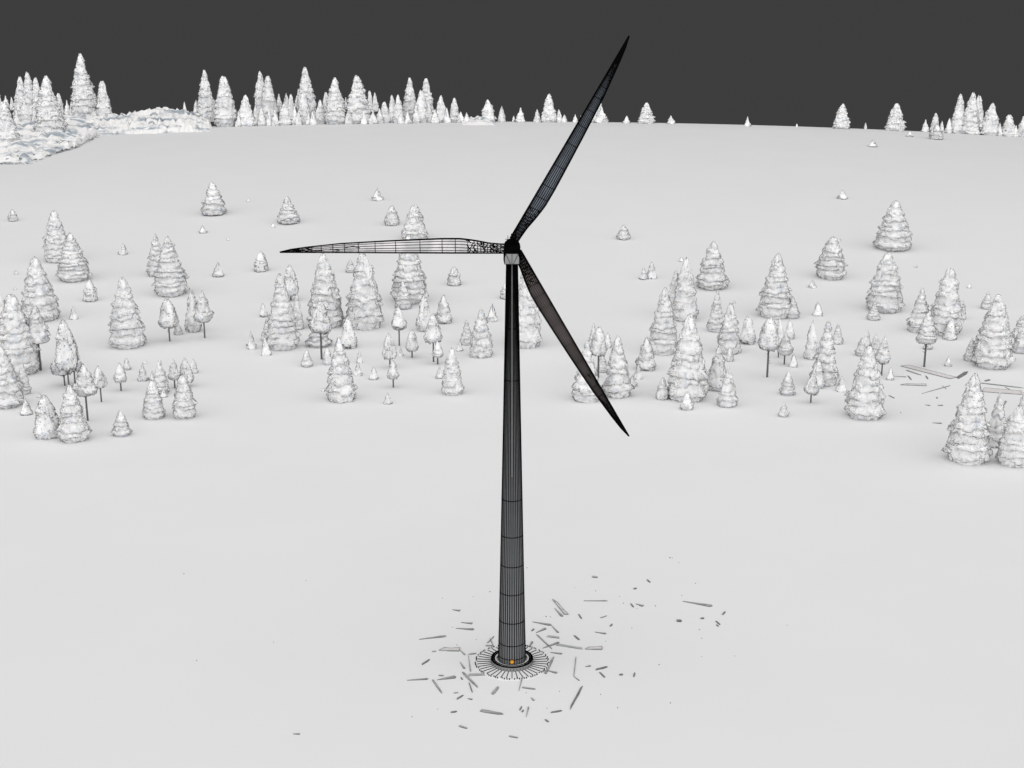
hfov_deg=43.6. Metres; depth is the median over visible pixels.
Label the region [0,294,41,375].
conifer tree
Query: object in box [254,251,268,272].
conifer tree
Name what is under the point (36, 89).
conifer tree
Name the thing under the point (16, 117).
sapling
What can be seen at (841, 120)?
conifer tree
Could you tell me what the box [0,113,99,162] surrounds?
rocky shelf
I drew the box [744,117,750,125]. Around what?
sapling
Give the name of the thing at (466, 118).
sapling
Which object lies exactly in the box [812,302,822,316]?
sapling
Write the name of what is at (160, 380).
conifer tree
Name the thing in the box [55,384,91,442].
conifer tree
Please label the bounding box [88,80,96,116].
conifer tree
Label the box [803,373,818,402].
pine tree
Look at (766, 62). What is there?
sky
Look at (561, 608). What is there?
plank
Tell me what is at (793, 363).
sapling
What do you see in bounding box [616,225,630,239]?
conifer tree
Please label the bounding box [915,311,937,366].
pine tree
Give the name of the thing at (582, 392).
conifer tree
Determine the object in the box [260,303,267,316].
conifer tree
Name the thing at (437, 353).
pine tree
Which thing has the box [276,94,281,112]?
sapling
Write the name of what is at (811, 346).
conifer tree
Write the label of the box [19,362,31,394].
conifer tree
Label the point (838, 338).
conifer tree
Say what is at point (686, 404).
conifer tree
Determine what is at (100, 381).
pine tree
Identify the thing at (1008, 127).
conifer tree
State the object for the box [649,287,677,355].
conifer tree
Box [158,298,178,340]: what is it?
pine tree
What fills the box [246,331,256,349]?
sapling
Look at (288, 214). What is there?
conifer tree
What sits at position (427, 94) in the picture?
conifer tree
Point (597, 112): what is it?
conifer tree
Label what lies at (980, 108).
conifer tree
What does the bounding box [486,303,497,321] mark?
sapling
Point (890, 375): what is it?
sapling
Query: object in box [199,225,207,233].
sapling
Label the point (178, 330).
conifer tree
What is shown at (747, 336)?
conifer tree
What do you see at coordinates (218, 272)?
sapling
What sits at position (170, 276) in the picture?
conifer tree
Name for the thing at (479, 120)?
rocky ridge
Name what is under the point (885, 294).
conifer tree
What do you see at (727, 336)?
conifer tree
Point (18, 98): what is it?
conifer tree
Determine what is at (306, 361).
conifer tree
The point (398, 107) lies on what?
conifer tree
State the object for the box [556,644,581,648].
plank
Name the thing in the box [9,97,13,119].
sapling
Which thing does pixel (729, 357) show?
conifer tree
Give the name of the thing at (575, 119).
sapling
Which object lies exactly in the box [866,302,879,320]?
conifer tree
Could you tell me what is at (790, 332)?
conifer tree
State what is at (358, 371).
sapling
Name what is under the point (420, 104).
conifer tree
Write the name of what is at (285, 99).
sapling
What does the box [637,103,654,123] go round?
conifer tree
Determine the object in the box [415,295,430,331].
conifer tree
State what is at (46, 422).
conifer tree
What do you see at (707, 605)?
wood splinter
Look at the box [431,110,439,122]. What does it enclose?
sapling
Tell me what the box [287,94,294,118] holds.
conifer tree
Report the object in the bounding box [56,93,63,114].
conifer tree
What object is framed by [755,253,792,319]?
conifer tree
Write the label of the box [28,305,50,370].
pine tree
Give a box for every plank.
[439,647,459,651]
[468,673,484,675]
[552,599,567,614]
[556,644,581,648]
[585,646,601,649]
[900,383,926,385]
[901,365,955,378]
[982,387,1021,394]
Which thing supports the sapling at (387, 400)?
on the ground
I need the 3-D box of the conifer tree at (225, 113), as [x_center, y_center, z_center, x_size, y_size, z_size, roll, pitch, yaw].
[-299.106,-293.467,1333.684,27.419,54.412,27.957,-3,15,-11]
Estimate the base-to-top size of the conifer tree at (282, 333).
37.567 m
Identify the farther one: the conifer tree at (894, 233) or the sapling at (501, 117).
the sapling at (501, 117)
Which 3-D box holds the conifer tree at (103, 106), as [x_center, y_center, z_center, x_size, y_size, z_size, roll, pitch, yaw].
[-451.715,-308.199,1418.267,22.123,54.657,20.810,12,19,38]
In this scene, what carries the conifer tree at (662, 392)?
on the ground
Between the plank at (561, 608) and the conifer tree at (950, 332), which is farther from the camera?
the conifer tree at (950, 332)
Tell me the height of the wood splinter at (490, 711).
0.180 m
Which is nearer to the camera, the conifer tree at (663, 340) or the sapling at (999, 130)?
the conifer tree at (663, 340)
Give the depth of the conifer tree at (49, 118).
1246.79 m
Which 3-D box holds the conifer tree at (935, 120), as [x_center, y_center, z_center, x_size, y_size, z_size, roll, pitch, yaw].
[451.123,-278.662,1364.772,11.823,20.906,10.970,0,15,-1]
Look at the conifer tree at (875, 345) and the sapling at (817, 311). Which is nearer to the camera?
the conifer tree at (875, 345)
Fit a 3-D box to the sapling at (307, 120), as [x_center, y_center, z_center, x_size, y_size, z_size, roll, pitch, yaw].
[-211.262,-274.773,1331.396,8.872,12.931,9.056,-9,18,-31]
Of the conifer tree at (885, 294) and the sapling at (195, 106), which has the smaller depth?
the conifer tree at (885, 294)
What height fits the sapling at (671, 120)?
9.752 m
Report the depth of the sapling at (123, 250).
804.88 m
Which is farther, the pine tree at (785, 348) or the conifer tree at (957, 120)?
the conifer tree at (957, 120)
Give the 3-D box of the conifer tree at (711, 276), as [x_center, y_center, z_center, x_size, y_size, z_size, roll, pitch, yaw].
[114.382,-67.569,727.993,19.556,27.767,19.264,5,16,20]
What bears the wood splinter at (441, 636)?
on the ground
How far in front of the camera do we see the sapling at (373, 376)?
563.83 m
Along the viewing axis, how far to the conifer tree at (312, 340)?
616.66 m
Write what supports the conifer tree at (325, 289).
on the ground
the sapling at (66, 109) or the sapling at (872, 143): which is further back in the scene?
the sapling at (66, 109)
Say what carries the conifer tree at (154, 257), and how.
on the ground
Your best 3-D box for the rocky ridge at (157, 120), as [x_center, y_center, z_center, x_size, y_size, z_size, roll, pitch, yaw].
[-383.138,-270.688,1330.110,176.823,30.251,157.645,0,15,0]
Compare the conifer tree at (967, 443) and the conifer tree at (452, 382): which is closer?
the conifer tree at (967, 443)
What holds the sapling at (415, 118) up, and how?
on the ground
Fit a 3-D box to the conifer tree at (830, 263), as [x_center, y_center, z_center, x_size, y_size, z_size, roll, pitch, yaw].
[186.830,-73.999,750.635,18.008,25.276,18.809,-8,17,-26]
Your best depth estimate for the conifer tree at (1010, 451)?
446.73 m
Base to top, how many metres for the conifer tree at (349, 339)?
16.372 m
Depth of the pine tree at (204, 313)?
628.58 m
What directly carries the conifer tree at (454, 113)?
on the ground
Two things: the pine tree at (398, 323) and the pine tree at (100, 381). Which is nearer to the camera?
the pine tree at (100, 381)
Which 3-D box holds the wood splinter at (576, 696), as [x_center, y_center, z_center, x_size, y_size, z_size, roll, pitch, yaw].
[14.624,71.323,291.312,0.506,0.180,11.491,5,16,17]
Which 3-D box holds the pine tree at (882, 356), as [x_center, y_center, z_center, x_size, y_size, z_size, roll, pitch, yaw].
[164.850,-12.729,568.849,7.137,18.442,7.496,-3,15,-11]
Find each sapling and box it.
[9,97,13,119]
[14,107,19,120]
[20,397,32,415]
[64,100,69,114]
[69,307,78,319]
[118,244,127,254]
[137,364,149,381]
[160,388,167,397]
[193,101,197,111]
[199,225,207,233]
[212,262,223,276]
[234,112,241,126]
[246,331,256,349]
[253,105,258,125]
[261,337,271,355]
[266,110,271,125]
[271,108,279,125]
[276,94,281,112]
[283,94,287,106]
[290,106,296,124]
[294,89,298,108]
[295,111,302,124]
[305,114,310,124]
[309,111,316,124]
[344,109,352,123]
[354,362,362,375]
[356,350,362,362]
[360,111,367,123]
[368,110,378,123]
[369,367,378,379]
[371,188,383,200]
[376,108,383,122]
[383,392,391,404]
[397,112,404,123]
[398,347,403,356]
[405,111,412,123]
[412,105,419,122]
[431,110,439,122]
[436,366,442,378]
[443,108,450,122]
[456,112,463,122]
[456,341,462,351]
[464,112,468,120]
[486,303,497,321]
[497,106,505,121]
[515,108,524,121]
[533,110,540,121]
[556,110,561,122]
[561,114,567,122]
[572,115,577,122]
[594,108,608,122]
[623,116,630,122]
[630,374,637,386]
[633,364,642,379]
[639,267,648,279]
[647,262,656,278]
[666,116,675,123]
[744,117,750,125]
[789,354,797,367]
[808,280,816,287]
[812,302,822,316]
[835,376,846,392]
[837,190,847,198]
[868,140,876,146]
[886,368,893,379]
[921,120,929,131]
[940,122,944,132]
[944,357,951,366]
[945,118,952,132]
[965,124,980,134]
[997,124,1002,135]
[1013,126,1018,136]
[1018,116,1023,136]
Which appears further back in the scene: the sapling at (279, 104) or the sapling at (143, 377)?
the sapling at (279, 104)
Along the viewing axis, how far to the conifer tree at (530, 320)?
612.75 m
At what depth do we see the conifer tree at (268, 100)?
1379.96 m
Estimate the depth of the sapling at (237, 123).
1322.89 m
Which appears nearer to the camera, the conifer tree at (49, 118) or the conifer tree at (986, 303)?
the conifer tree at (986, 303)
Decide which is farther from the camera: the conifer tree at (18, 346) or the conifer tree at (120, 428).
the conifer tree at (18, 346)
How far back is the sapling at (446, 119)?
1330.10 m
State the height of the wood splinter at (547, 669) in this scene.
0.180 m
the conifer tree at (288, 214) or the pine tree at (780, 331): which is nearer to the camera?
the pine tree at (780, 331)
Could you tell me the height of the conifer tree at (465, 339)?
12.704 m
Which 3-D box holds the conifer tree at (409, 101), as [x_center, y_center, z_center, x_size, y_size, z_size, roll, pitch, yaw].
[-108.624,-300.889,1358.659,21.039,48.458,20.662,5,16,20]
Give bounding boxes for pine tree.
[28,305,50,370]
[50,353,78,385]
[54,318,78,383]
[71,363,97,420]
[73,338,81,382]
[94,365,107,401]
[113,363,126,390]
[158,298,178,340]
[167,359,180,387]
[180,358,193,382]
[193,291,213,337]
[284,265,298,300]
[308,299,331,358]
[382,333,396,367]
[387,360,398,387]
[391,306,406,345]
[405,329,418,357]
[424,314,442,361]
[432,340,443,364]
[590,326,606,375]
[758,316,780,376]
[777,318,783,357]
[777,332,793,364]
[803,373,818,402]
[875,336,890,374]
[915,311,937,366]
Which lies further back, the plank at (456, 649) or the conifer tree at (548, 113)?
the conifer tree at (548, 113)
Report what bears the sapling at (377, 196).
on the ground
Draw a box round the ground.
[0,122,1023,767]
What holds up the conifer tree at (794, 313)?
on the ground
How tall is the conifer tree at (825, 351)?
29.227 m
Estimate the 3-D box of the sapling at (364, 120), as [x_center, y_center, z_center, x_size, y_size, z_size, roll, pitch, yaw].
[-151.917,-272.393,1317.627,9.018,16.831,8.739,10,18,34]
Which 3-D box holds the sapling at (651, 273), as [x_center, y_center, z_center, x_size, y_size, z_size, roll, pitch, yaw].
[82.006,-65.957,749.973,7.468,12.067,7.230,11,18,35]
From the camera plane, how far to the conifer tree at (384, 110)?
1338.87 m
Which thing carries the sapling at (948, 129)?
on the ground
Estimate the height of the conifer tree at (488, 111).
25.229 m
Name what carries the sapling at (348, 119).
on the ground
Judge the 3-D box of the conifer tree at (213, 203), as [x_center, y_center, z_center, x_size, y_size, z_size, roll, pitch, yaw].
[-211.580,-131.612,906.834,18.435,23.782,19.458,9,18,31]
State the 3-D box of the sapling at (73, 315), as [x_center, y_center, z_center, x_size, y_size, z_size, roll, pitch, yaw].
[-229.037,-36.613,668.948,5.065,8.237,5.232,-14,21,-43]
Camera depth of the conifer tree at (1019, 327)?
632.57 m
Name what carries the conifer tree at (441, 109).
on the ground
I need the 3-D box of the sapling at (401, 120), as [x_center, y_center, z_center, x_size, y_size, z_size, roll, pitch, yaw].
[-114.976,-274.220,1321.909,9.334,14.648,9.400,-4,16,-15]
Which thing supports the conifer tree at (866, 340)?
on the ground
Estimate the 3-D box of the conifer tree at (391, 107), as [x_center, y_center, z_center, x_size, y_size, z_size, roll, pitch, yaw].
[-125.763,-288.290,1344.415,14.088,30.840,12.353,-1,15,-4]
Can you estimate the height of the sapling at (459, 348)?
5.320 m
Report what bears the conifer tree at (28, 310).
on the ground
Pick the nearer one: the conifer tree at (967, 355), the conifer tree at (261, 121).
the conifer tree at (967, 355)
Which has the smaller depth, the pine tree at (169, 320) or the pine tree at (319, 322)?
the pine tree at (319, 322)
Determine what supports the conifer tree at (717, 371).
on the ground
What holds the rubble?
on the ground
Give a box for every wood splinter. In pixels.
[407,678,427,680]
[419,635,445,639]
[432,679,441,692]
[437,675,455,679]
[462,672,477,687]
[480,709,502,714]
[532,621,550,625]
[544,657,553,673]
[570,686,582,708]
[683,601,711,606]
[956,371,967,378]
[981,383,1021,387]
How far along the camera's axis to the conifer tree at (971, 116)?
1333.99 m
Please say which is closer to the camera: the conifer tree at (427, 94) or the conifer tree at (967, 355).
the conifer tree at (967, 355)
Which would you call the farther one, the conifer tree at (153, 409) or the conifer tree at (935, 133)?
the conifer tree at (935, 133)
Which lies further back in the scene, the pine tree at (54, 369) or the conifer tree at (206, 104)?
the conifer tree at (206, 104)
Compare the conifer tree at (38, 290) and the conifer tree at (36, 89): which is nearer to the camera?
the conifer tree at (38, 290)
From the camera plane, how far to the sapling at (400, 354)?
602.05 m
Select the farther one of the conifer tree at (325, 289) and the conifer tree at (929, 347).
the conifer tree at (325, 289)
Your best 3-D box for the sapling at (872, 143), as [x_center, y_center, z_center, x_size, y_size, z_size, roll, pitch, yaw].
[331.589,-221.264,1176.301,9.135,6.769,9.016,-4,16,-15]
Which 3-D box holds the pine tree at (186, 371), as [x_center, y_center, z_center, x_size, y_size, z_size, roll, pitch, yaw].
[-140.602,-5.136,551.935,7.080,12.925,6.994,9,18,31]
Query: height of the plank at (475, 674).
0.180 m
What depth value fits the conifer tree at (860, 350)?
601.74 m
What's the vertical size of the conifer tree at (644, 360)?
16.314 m
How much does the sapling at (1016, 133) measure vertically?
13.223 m
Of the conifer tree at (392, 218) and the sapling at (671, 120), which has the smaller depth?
the conifer tree at (392, 218)
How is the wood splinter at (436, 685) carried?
on the ground
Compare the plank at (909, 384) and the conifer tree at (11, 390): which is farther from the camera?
the plank at (909, 384)
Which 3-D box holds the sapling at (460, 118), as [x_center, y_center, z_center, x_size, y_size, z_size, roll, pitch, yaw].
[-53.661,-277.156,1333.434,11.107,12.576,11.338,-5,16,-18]
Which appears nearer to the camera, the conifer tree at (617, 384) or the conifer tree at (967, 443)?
the conifer tree at (967, 443)
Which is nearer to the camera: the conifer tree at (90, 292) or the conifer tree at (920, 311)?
the conifer tree at (920, 311)
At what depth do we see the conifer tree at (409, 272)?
693.80 m
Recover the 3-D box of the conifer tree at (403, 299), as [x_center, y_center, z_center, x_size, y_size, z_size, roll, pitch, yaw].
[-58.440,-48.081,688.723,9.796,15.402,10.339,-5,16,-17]
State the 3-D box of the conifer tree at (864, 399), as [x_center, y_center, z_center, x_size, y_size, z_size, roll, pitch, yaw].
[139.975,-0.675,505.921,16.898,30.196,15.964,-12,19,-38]
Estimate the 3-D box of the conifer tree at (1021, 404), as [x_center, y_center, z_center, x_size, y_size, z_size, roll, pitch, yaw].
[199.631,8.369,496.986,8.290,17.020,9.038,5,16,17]
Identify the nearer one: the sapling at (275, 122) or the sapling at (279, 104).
the sapling at (275, 122)
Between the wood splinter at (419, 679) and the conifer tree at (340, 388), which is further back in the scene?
the conifer tree at (340, 388)
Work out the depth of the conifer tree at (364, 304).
644.74 m
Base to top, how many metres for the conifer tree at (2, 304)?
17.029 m
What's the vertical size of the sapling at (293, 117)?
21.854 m
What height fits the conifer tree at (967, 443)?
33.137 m
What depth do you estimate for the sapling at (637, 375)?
564.33 m
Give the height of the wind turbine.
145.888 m
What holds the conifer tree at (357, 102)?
on the ground
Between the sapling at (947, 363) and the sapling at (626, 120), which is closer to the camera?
the sapling at (947, 363)
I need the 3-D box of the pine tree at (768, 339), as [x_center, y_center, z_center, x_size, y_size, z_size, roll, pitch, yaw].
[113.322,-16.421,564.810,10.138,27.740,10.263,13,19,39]
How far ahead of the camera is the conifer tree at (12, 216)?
894.36 m
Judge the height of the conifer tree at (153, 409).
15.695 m
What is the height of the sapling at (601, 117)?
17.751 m
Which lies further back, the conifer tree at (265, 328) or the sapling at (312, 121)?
the sapling at (312, 121)
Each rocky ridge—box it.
[92,107,211,135]
[462,115,495,125]
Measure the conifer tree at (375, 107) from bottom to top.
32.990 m
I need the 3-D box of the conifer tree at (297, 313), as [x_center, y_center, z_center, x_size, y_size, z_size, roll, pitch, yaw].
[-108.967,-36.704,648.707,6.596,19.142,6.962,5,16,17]
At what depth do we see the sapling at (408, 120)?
1320.88 m
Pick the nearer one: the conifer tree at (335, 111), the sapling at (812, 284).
the sapling at (812, 284)
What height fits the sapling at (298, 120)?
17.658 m
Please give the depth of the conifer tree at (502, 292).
706.89 m
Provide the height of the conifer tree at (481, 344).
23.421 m
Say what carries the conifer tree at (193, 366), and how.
on the ground
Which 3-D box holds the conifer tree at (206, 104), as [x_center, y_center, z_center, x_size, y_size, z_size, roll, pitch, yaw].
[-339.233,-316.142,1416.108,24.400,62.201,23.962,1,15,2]
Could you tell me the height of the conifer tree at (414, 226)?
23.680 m
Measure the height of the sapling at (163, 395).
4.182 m
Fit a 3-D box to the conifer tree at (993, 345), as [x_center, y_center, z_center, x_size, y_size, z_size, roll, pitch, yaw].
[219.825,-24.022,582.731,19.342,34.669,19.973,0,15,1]
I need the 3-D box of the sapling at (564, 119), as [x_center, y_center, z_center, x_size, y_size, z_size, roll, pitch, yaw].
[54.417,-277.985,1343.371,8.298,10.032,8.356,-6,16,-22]
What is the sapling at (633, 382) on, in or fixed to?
on the ground
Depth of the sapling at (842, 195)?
955.63 m
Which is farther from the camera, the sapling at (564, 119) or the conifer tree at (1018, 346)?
the sapling at (564, 119)
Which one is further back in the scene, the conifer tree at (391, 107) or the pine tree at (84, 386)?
the conifer tree at (391, 107)
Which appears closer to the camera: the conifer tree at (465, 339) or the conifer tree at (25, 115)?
the conifer tree at (465, 339)
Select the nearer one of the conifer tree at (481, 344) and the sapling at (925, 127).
the conifer tree at (481, 344)
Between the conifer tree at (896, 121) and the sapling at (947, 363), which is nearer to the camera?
the sapling at (947, 363)
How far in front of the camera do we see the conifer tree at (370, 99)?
1414.85 m
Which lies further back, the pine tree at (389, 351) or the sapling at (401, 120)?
the sapling at (401, 120)
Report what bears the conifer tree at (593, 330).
on the ground
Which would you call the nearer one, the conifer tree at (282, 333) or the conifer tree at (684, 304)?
the conifer tree at (282, 333)
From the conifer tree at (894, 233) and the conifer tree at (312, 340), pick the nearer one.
the conifer tree at (312, 340)
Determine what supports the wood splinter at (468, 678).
on the ground
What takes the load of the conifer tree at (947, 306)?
on the ground
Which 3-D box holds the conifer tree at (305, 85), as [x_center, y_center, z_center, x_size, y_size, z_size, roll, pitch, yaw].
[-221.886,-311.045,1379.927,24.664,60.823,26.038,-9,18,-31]
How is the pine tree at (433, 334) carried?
on the ground
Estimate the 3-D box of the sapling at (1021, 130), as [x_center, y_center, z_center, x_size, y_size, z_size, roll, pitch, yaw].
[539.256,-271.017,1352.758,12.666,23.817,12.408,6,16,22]
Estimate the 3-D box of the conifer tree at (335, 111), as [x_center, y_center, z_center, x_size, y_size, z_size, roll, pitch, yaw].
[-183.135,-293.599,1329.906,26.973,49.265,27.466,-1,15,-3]
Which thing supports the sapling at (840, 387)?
on the ground
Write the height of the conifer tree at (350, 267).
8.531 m
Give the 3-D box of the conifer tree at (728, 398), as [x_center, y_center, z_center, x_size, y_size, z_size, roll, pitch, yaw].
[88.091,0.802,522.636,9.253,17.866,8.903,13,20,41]
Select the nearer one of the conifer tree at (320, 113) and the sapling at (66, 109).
the conifer tree at (320, 113)
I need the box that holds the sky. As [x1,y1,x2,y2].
[0,0,1023,131]
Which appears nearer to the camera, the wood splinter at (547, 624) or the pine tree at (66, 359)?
the wood splinter at (547, 624)
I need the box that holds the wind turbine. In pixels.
[280,35,629,680]
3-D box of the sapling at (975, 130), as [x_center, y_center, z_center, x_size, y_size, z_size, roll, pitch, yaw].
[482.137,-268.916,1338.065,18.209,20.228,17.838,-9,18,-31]
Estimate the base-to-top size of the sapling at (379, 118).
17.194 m
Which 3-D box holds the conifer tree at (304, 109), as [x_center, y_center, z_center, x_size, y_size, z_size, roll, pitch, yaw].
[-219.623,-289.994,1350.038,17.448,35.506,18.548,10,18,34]
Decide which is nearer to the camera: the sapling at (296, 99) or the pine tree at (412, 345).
the pine tree at (412, 345)
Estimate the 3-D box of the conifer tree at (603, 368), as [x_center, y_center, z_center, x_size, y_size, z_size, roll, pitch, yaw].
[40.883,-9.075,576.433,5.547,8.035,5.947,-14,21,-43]
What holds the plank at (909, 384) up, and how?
on the ground
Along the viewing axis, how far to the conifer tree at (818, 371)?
548.74 m
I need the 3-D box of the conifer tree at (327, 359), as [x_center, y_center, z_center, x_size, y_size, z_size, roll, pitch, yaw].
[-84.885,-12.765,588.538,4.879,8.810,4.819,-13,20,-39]
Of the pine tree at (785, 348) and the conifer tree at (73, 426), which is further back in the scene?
the pine tree at (785, 348)
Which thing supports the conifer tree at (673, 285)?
on the ground
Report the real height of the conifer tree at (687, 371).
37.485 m
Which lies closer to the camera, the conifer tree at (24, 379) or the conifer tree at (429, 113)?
the conifer tree at (24, 379)
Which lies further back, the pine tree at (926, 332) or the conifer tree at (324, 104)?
the conifer tree at (324, 104)
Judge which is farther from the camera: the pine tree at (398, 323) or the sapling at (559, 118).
the sapling at (559, 118)
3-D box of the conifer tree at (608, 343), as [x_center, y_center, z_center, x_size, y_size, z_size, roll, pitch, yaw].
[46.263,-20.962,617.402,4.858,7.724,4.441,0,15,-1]
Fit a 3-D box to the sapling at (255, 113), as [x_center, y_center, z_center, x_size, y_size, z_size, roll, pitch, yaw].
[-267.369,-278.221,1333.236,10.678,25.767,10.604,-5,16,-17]
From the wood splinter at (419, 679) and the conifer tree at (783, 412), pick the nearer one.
the wood splinter at (419, 679)
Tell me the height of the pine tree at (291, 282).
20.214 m
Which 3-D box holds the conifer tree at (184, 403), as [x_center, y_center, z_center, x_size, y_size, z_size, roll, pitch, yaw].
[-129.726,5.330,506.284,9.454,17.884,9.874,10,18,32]
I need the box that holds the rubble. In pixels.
[0,134,99,164]
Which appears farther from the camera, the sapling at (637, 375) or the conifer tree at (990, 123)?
the conifer tree at (990, 123)
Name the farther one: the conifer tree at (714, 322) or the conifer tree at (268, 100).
the conifer tree at (268, 100)
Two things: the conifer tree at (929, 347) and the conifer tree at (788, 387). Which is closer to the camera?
the conifer tree at (788, 387)
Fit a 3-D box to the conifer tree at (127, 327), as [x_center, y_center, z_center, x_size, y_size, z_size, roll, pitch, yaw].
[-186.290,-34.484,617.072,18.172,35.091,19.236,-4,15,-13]
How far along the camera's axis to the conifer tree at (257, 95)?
1391.53 m
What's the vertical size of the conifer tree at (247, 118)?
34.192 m
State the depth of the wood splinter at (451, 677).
300.05 m
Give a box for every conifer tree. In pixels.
[0,101,21,141]
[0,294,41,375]
[0,295,4,313]
[0,346,23,408]
[7,209,17,221]
[11,76,24,120]
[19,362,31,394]
[20,100,30,121]
[21,257,60,321]
[23,72,32,119]
[25,305,31,321]
[31,78,39,110]
[31,106,36,121]
[33,76,66,133]
[33,394,58,439]
[42,210,66,262]
[55,233,92,282]
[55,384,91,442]
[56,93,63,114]
[70,53,95,114]
[83,279,97,301]
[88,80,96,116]
[96,81,112,116]
[108,277,146,349]
[111,410,132,436]
[123,358,130,369]
[142,380,165,419]
[145,234,160,276]
[152,236,189,297]
[153,359,169,394]
[172,375,196,419]
[173,323,182,334]
[184,291,201,331]
[190,359,197,373]
[195,70,214,121]
[200,182,226,215]
[213,75,237,126]
[235,94,256,126]
[253,71,263,113]
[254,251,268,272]
[257,108,265,125]
[260,75,278,120]
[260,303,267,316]
[260,318,268,341]
[264,273,301,350]
[276,197,299,224]
[279,104,291,124]
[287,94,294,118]
[293,294,303,329]
[296,67,316,118]
[298,92,310,123]
[301,350,312,366]
[304,331,332,347]
[306,253,344,327]
[315,99,325,123]
[322,92,327,108]
[322,347,331,364]
[323,77,345,123]
[325,335,357,403]
[341,316,357,348]
[344,75,370,123]
[345,253,383,330]
[345,259,354,272]
[368,91,372,111]
[372,93,378,115]
[380,102,390,122]
[384,205,399,225]
[388,95,394,122]
[389,234,428,304]
[392,94,402,122]
[394,281,411,309]
[401,204,427,238]
[402,77,415,119]
[415,90,428,122]
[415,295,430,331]
[422,78,433,115]
[426,103,432,122]
[435,294,452,323]
[436,95,445,122]
[441,348,463,395]
[447,267,461,285]
[449,98,458,122]
[460,320,471,345]
[469,309,492,357]
[481,100,496,121]
[500,283,505,299]
[519,275,542,348]
[541,93,556,122]
[571,340,598,402]
[588,323,595,345]
[591,104,603,122]
[599,356,607,372]
[601,336,634,398]
[605,333,611,347]
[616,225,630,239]
[635,336,656,370]
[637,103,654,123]
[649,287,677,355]
[656,377,668,399]
[667,313,709,401]
[669,270,677,305]
[672,257,698,321]
[680,392,693,410]
[695,241,729,290]
[706,289,722,332]
[707,344,725,390]
[716,303,741,354]
[716,365,737,407]
[725,347,733,361]
[740,315,755,344]
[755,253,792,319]
[778,402,789,416]
[779,372,795,395]
[786,320,794,339]
[787,297,799,318]
[804,320,817,359]
[809,321,839,386]
[809,359,824,388]
[814,236,847,279]
[832,104,850,128]
[833,323,843,344]
[843,345,886,420]
[854,338,865,355]
[863,330,871,347]
[865,252,904,312]
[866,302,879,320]
[871,334,879,349]
[873,200,912,251]
[884,103,906,130]
[906,287,928,332]
[923,344,932,349]
[929,123,943,139]
[930,113,938,131]
[930,268,965,335]
[942,319,957,340]
[942,373,992,465]
[951,94,964,133]
[960,92,980,133]
[962,301,965,319]
[963,338,974,361]
[971,294,1015,369]
[976,95,983,131]
[980,103,999,135]
[980,291,991,309]
[988,393,1006,447]
[995,406,1023,467]
[1002,114,1014,136]
[1010,315,1023,337]
[1012,330,1023,353]
[1018,392,1023,409]
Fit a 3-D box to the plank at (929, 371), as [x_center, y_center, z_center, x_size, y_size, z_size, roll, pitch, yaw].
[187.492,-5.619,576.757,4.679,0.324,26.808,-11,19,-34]
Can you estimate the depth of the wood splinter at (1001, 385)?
554.51 m
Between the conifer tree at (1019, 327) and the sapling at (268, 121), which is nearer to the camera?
the conifer tree at (1019, 327)
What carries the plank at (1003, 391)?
on the ground
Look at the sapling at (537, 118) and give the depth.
1342.96 m
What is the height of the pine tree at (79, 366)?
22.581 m
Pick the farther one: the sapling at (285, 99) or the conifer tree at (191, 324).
the sapling at (285, 99)
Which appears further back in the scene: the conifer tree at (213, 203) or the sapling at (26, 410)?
the conifer tree at (213, 203)
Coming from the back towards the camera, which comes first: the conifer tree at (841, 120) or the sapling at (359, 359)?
the conifer tree at (841, 120)
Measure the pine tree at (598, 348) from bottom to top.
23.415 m
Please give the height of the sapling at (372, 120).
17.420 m
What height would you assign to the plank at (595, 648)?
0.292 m
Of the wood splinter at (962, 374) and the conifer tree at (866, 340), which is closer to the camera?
the wood splinter at (962, 374)
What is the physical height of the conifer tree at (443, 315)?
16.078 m
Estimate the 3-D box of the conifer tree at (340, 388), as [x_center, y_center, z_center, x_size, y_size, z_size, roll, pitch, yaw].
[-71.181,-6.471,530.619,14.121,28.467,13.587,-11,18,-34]
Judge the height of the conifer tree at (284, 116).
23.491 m
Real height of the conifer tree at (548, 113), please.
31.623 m
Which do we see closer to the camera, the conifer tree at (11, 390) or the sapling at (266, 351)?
the conifer tree at (11, 390)
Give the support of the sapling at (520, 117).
on the ground
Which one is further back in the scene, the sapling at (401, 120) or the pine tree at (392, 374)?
the sapling at (401, 120)
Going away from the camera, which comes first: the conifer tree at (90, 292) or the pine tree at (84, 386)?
the pine tree at (84, 386)
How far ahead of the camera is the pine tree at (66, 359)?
544.05 m
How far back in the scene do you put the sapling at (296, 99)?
1415.35 m
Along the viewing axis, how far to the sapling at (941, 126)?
1330.97 m
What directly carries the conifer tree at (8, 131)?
on the rocky shelf
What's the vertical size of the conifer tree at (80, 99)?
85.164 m
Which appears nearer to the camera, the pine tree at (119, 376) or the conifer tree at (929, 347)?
the pine tree at (119, 376)
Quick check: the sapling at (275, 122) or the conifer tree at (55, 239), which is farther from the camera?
the sapling at (275, 122)
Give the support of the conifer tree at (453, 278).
on the ground
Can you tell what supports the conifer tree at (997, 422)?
on the ground
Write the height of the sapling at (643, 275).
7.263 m
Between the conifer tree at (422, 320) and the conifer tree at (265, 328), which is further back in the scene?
the conifer tree at (422, 320)
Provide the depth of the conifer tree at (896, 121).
1330.96 m
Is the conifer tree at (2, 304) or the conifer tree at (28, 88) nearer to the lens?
the conifer tree at (2, 304)
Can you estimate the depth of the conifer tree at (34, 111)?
1338.41 m
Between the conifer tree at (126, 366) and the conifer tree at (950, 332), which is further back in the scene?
the conifer tree at (950, 332)

